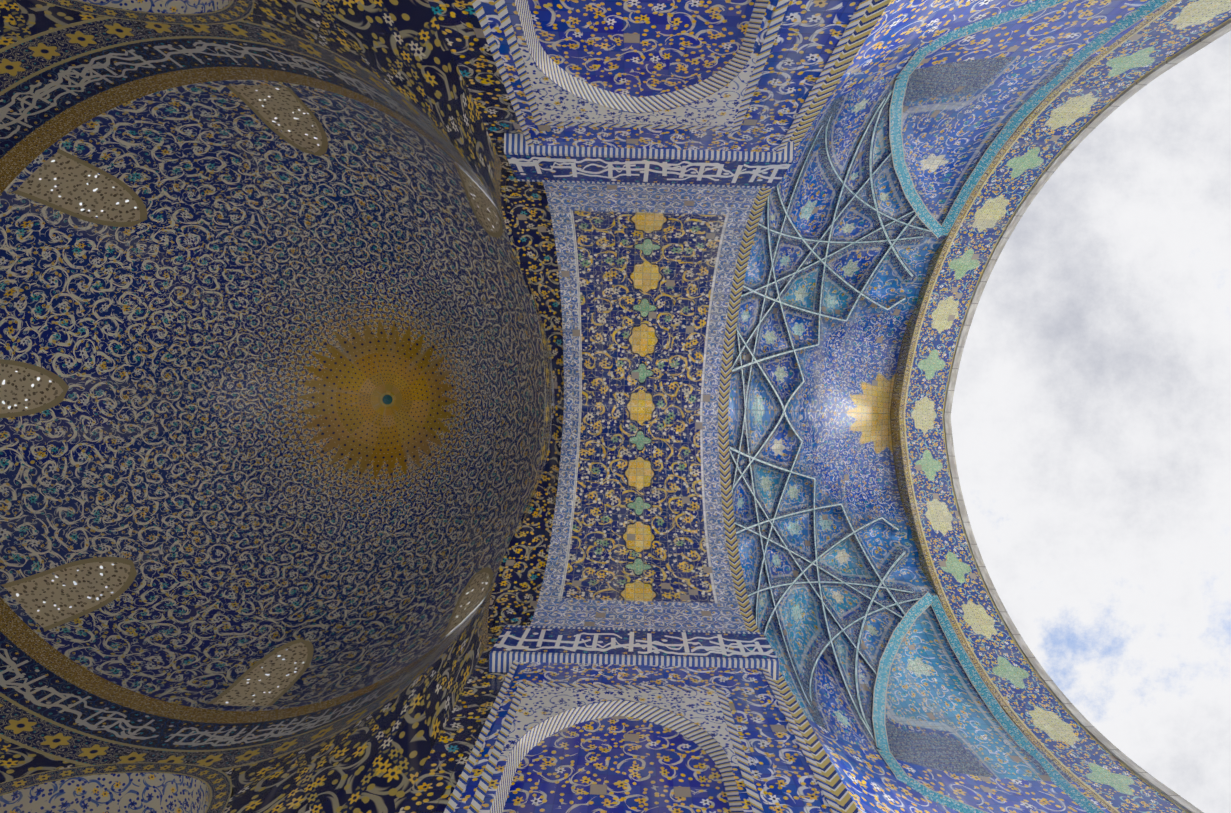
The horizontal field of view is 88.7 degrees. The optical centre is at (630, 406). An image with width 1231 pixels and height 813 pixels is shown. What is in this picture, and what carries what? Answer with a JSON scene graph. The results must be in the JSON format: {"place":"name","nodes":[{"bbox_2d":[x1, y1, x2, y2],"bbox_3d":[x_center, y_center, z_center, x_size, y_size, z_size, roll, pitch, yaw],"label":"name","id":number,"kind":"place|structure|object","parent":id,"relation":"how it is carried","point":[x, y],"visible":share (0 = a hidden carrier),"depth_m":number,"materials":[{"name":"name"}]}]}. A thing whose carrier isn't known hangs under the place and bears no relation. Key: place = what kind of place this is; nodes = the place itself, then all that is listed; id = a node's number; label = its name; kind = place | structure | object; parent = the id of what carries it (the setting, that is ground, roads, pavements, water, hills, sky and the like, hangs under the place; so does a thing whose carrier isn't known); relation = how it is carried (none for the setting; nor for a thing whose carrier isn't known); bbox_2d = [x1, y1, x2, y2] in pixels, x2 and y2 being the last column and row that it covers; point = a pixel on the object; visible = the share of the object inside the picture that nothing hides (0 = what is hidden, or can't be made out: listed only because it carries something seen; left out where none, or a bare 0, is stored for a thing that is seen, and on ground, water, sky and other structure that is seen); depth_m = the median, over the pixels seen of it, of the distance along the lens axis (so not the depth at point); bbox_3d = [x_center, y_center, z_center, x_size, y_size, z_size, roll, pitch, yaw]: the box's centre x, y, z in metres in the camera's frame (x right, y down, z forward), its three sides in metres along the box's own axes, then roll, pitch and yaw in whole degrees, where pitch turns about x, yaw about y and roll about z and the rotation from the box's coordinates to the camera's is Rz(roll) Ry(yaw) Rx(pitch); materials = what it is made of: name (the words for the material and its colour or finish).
{"place":"outdoors","nodes":[
{"label":"outdoors","id":0,"kind":"place"},
{"bbox_2d":[39,0,253,24],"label":"trim","id":1,"kind":"structure","parent":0,"point":[235,10],"depth_m":18.18,"materials":[{"name":"yellow tile"}]},
{"bbox_2d":[79,0,230,13],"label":"arched panel","id":2,"kind":"object","parent":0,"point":[179,6],"depth_m":18.23,"materials":[{"name":"blue tile"}]},
{"bbox_2d":[0,0,524,812],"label":"pendentive","id":3,"kind":"object","parent":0,"point":[372,762],"visible":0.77,"depth_m":16.78,"materials":[{"name":"blue tile"}]},
{"bbox_2d":[0,772,209,812],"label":"niche","id":4,"kind":"object","parent":3,"relation":"attached to","point":[142,792],"depth_m":18.05,"materials":[{"name":"white tile"}]},
{"bbox_2d":[0,762,231,812],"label":"trim","id":5,"kind":"structure","parent":3,"relation":"attached to","point":[217,782],"depth_m":17.88,"materials":[{"name":"blue tile"}]},
{"bbox_2d":[0,80,544,710],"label":"dome","id":6,"kind":"structure","parent":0,"point":[304,398],"depth_m":28.72,"materials":[{"name":"tile"}]},
{"bbox_2d":[0,359,68,417],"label":"window frame","id":7,"kind":"object","parent":6,"relation":"attached to","point":[63,385],"visible":1,"depth_m":25.71,"materials":[{"name":"brown stone"}]},
{"bbox_2d":[0,364,62,413],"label":"window lattice","id":8,"kind":"object","parent":7,"relation":"in","point":[17,388],"visible":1,"depth_m":25.20,"materials":[{"name":"beige stone"}]},
{"bbox_2d":[1,557,136,631],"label":"window frame","id":9,"kind":"object","parent":6,"relation":"attached to","point":[127,583],"visible":0.98,"depth_m":24.82,"materials":[{"name":"blue tile"}]},
{"bbox_2d":[6,562,129,627],"bbox_3d":[-21.358,6.961,24.490,0.746,4.100,1.997,-42,-90,0],"label":"window lattice","id":10,"kind":"object","parent":9,"relation":"in","point":[88,579],"visible":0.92,"depth_m":24.11,"materials":[{"name":"beige stone"}]},
{"bbox_2d":[12,149,146,226],"bbox_3d":[-20.888,-8.105,24.528,0.768,4.376,2.276,47,-90,0],"label":"window frame","id":11,"kind":"object","parent":6,"relation":"attached to","point":[139,202],"visible":0.96,"depth_m":24.79,"materials":[{"name":"brown stone"}]},
{"bbox_2d":[17,152,139,221],"bbox_3d":[-20.941,-8.149,24.490,1.997,4.100,0.746,-42,-90,0],"label":"window lattice","id":12,"kind":"object","parent":11,"relation":"in","point":[73,189],"visible":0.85,"depth_m":24.11,"materials":[{"name":"beige stone"}]},
{"bbox_2d":[0,67,492,722],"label":"cornice ring","id":13,"kind":"object","parent":6,"relation":"attached to","point":[14,163],"visible":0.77,"depth_m":21.72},
{"bbox_2d":[213,642,307,705],"bbox_3d":[-13.898,10.298,24.490,1.997,4.100,0.747,2,-90,0],"label":"window lattice","id":14,"kind":"object","parent":6,"relation":"attached to","point":[274,666],"visible":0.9,"depth_m":24.21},
{"bbox_2d":[208,639,313,705],"bbox_3d":[-13.896,10.230,24.528,2.276,4.376,0.768,2,-90,0],"label":"window frame","id":15,"kind":"object","parent":6,"relation":"attached to","point":[309,646],"visible":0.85,"depth_m":24.92,"materials":[{"name":"tile"}]},
{"bbox_2d":[225,85,327,155],"bbox_3d":[-13.293,-11.001,24.528,2.276,4.376,0.768,2,-90,0],"label":"window frame","id":16,"kind":"object","parent":6,"relation":"attached to","point":[322,150],"visible":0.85,"depth_m":24.95,"materials":[{"name":"brown tile"}]},
{"bbox_2d":[231,85,321,151],"bbox_3d":[-13.291,-11.070,24.490,1.997,4.100,0.747,2,-90,0],"label":"window lattice","id":17,"kind":"object","parent":16,"relation":"in","point":[282,104],"visible":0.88,"depth_m":24.19,"materials":[{"name":"beige stone"}]},
{"bbox_2d":[438,567,492,641],"bbox_3d":[-6.306,7.333,24.528,0.763,4.376,2.276,46,-90,0],"label":"window frame","id":18,"kind":"object","parent":6,"relation":"attached to","point":[489,571],"visible":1,"depth_m":25.37,"materials":[{"name":"tile"}]},
{"bbox_2d":[442,572,489,638],"bbox_3d":[-6.248,7.378,24.490,1.997,4.100,0.746,-42,-90,0],"label":"window lattice","id":19,"kind":"object","parent":6,"relation":"attached to","point":[475,595],"visible":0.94,"depth_m":24.60,"materials":[{"name":"beige stone"}]},
{"bbox_2d":[451,160,502,237],"bbox_3d":[-5.879,-7.679,24.528,0.761,4.376,2.276,-43,-90,0],"label":"window frame","id":20,"kind":"object","parent":6,"relation":"attached to","point":[497,234],"visible":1,"depth_m":25.35,"materials":[{"name":"brown stone"}]},
{"bbox_2d":[456,165,499,232],"bbox_3d":[-5.831,-7.732,24.490,0.746,4.100,1.997,-42,-90,0],"label":"window lattice","id":21,"kind":"object","parent":20,"relation":"in","point":[481,202],"visible":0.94,"depth_m":24.59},
{"bbox_2d":[0,12,550,773],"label":"inscription band","id":22,"kind":"object","parent":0,"point":[22,62],"visible":0.79,"depth_m":19.05,"materials":[{"name":"blue tile"}]},
{"bbox_2d":[0,38,554,749],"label":"decorative band","id":23,"kind":"object","parent":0,"point":[28,108],"visible":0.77,"depth_m":20.45,"materials":[{"name":"tile"}]},
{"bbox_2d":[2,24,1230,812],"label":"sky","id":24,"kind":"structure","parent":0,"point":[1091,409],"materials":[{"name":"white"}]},
{"bbox_2d":[530,182,759,631],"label":"vault ceiling","id":25,"kind":"structure","parent":0,"point":[638,537],"depth_m":18.33,"materials":[{"name":"tile"}]},
{"bbox_2d":[728,56,1093,781],"bbox_3d":[7.087,0.201,20.959,7.820,11.437,17.560,2,-90,0],"label":"iwan vault","id":26,"kind":"object","parent":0,"point":[954,122],"visible":0.92,"depth_m":21.38,"materials":[{"name":"blue tile"}]},
{"bbox_2d":[729,90,930,740],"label":"vault ribs","id":27,"kind":"object","parent":26,"relation":"attached to","point":[783,414],"visible":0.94,"depth_m":21.76,"materials":[{"name":"tile"}]},
{"bbox_2d":[890,105,1038,739],"bbox_3d":[10.966,0.311,12.655,0.001,29.230,17.560,2,-90,0],"label":"iwan arch riser","id":28,"kind":"object","parent":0,"point":[894,411],"visible":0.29,"depth_m":25.16,"materials":[{"name":"tile"}]},
{"bbox_2d":[807,0,1160,812],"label":"iwan walls","id":29,"kind":"structure","parent":0,"point":[901,34],"depth_m":14.04,"materials":[{"name":"blue tile"}]},
{"bbox_2d":[872,0,1170,812],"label":"iwan turquoise bands","id":30,"kind":"object","parent":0,"point":[920,606],"visible":0.88,"depth_m":17.20,"materials":[{"name":"teal tile"}]},
{"label":"interior floor","id":31,"kind":"structure","parent":0,"visible":0},
{"bbox_2d":[399,0,563,812],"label":"arch","id":32,"kind":"structure","parent":31,"relation":"on","point":[522,567],"depth_m":15.22,"materials":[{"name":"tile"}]},
{"bbox_2d":[481,152,505,652],"bbox_3d":[-3.165,-0.090,9.725,1.203,23.370,12.140,2,-90,0],"label":"chamber arch band","id":33,"kind":"object","parent":31,"relation":"on","point":[497,179],"visible":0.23,"depth_m":15.79,"materials":[{"name":"blue tile"}]},
{"bbox_2d":[489,700,743,812],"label":"molding","id":34,"kind":"structure","parent":31,"relation":"on","point":[708,744],"depth_m":10.06,"materials":[{"name":"white tile"}]},
{"bbox_2d":[503,716,730,812],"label":"arched niche panel","id":35,"kind":"object","parent":31,"relation":"on","point":[619,764],"depth_m":9.10,"materials":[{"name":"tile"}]},
{"bbox_2d":[527,0,755,96],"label":"arched niche panel","id":36,"kind":"object","parent":31,"relation":"on","point":[639,48],"depth_m":9.10,"materials":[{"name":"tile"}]},
{"bbox_2d":[514,0,768,112],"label":"molding","id":37,"kind":"structure","parent":31,"relation":"on","point":[550,68],"depth_m":10.06,"materials":[{"name":"white tile"}]},
{"bbox_2d":[453,662,832,812],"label":"wall","id":38,"kind":"structure","parent":31,"relation":"on","point":[784,779],"depth_m":10.21,"materials":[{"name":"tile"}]},
{"bbox_2d":[444,661,518,812],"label":"rope molding","id":39,"kind":"structure","parent":38,"relation":"attached to","point":[460,785],"depth_m":9.32,"materials":[{"name":"white tile"}]},
{"bbox_2d":[467,682,526,812],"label":"rope molding","id":40,"kind":"structure","parent":38,"relation":"attached to","point":[480,792],"depth_m":9.12,"materials":[{"name":"white tile"}]},
{"bbox_2d":[499,686,738,765],"bbox_3d":[-0.169,5.085,10.165,3.430,2.350,0.001,2,-90,0],"label":"spandrel","id":41,"kind":"object","parent":38,"relation":"attached to","point":[701,709],"visible":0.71,"depth_m":10.75,"materials":[{"name":"white tile"}]},
{"bbox_2d":[526,682,715,690],"bbox_3d":[-0.169,5.077,11.410,3.430,0.140,0.001,2,-90,0],"label":"molding","id":42,"kind":"object","parent":38,"relation":"attached to","point":[622,686],"visible":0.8,"depth_m":11.41,"materials":[{"name":"white tile"}]},
{"bbox_2d":[489,625,779,679],"bbox_3d":[0.068,5.179,13.240,5.730,1.600,0.450,2,-90,0],"label":"inscription frieze","id":43,"kind":"object","parent":38,"relation":"attached to","point":[624,646],"visible":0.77,"depth_m":12.92,"materials":[{"name":"tile"}]},
{"bbox_2d":[716,688,763,812],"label":"rope molding","id":44,"kind":"structure","parent":38,"relation":"attached to","point":[753,796],"depth_m":9.23,"materials":[{"name":"white tile"}]},
{"bbox_2d":[761,668,841,812],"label":"rope molding","id":45,"kind":"structure","parent":38,"relation":"attached to","point":[825,788],"depth_m":9.49,"materials":[{"name":"white tile"}]},
{"bbox_2d":[480,0,861,151],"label":"wall","id":46,"kind":"structure","parent":31,"relation":"on","point":[810,33],"depth_m":10.07,"materials":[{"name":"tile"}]},
{"bbox_2d":[471,0,533,145],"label":"rope molding","id":47,"kind":"structure","parent":46,"relation":"attached to","point":[483,22],"depth_m":9.49,"materials":[{"name":"white tile"}]},
{"bbox_2d":[493,0,542,124],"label":"rope molding","id":48,"kind":"structure","parent":46,"relation":"attached to","point":[503,14],"depth_m":9.23,"materials":[{"name":"white tile"}]},
{"bbox_2d":[542,122,731,130],"bbox_3d":[0.119,-5.079,11.410,3.430,0.140,0.001,2,-90,0],"label":"decorative border strip","id":49,"kind":"object","parent":46,"relation":"attached to","point":[636,126],"visible":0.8,"depth_m":11.41,"materials":[{"name":"white tile"}]},
{"bbox_2d":[519,47,758,126],"bbox_3d":[0.119,-5.087,10.165,3.430,2.350,0.001,2,-90,0],"label":"spandrel","id":50,"kind":"object","parent":46,"relation":"attached to","point":[557,103],"visible":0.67,"depth_m":10.75,"materials":[{"name":"white tile"}]},
{"bbox_2d":[504,133,793,187],"bbox_3d":[0.362,-5.167,13.240,5.730,1.600,0.450,2,-90,0],"label":"calligraphy frieze","id":51,"kind":"object","parent":46,"relation":"attached to","point":[641,166],"visible":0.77,"depth_m":12.92,"materials":[{"name":"tile"}]},
{"bbox_2d":[731,0,789,130],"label":"decorative border strip","id":52,"kind":"object","parent":46,"relation":"attached to","point":[777,19],"visible":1,"depth_m":9.13,"materials":[{"name":"white tile"}]},
{"bbox_2d":[776,0,871,152],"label":"rope molding","id":53,"kind":"structure","parent":46,"relation":"attached to","point":[850,28],"depth_m":9.29,"materials":[{"name":"beige tile"}]},
{"bbox_2d":[718,0,890,812],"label":"molding","id":54,"kind":"structure","parent":31,"relation":"on","point":[875,10],"depth_m":15.63,"materials":[{"name":"blue tile"}]},
{"bbox_2d":[899,0,1230,812],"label":"floral arch border","id":55,"kind":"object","parent":31,"relation":"on","point":[1055,122],"depth_m":20.20,"materials":[{"name":"blue tile"}]},
{"bbox_2d":[943,20,1230,812],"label":"arch molding","id":56,"kind":"structure","parent":55,"relation":"attached to","point":[1061,152],"depth_m":18.11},
{"bbox_2d":[944,23,1230,812],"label":"arch edge trim","id":57,"kind":"structure","parent":31,"relation":"on","point":[1032,195],"depth_m":20.38,"materials":[{"name":"stone"}]}
]}

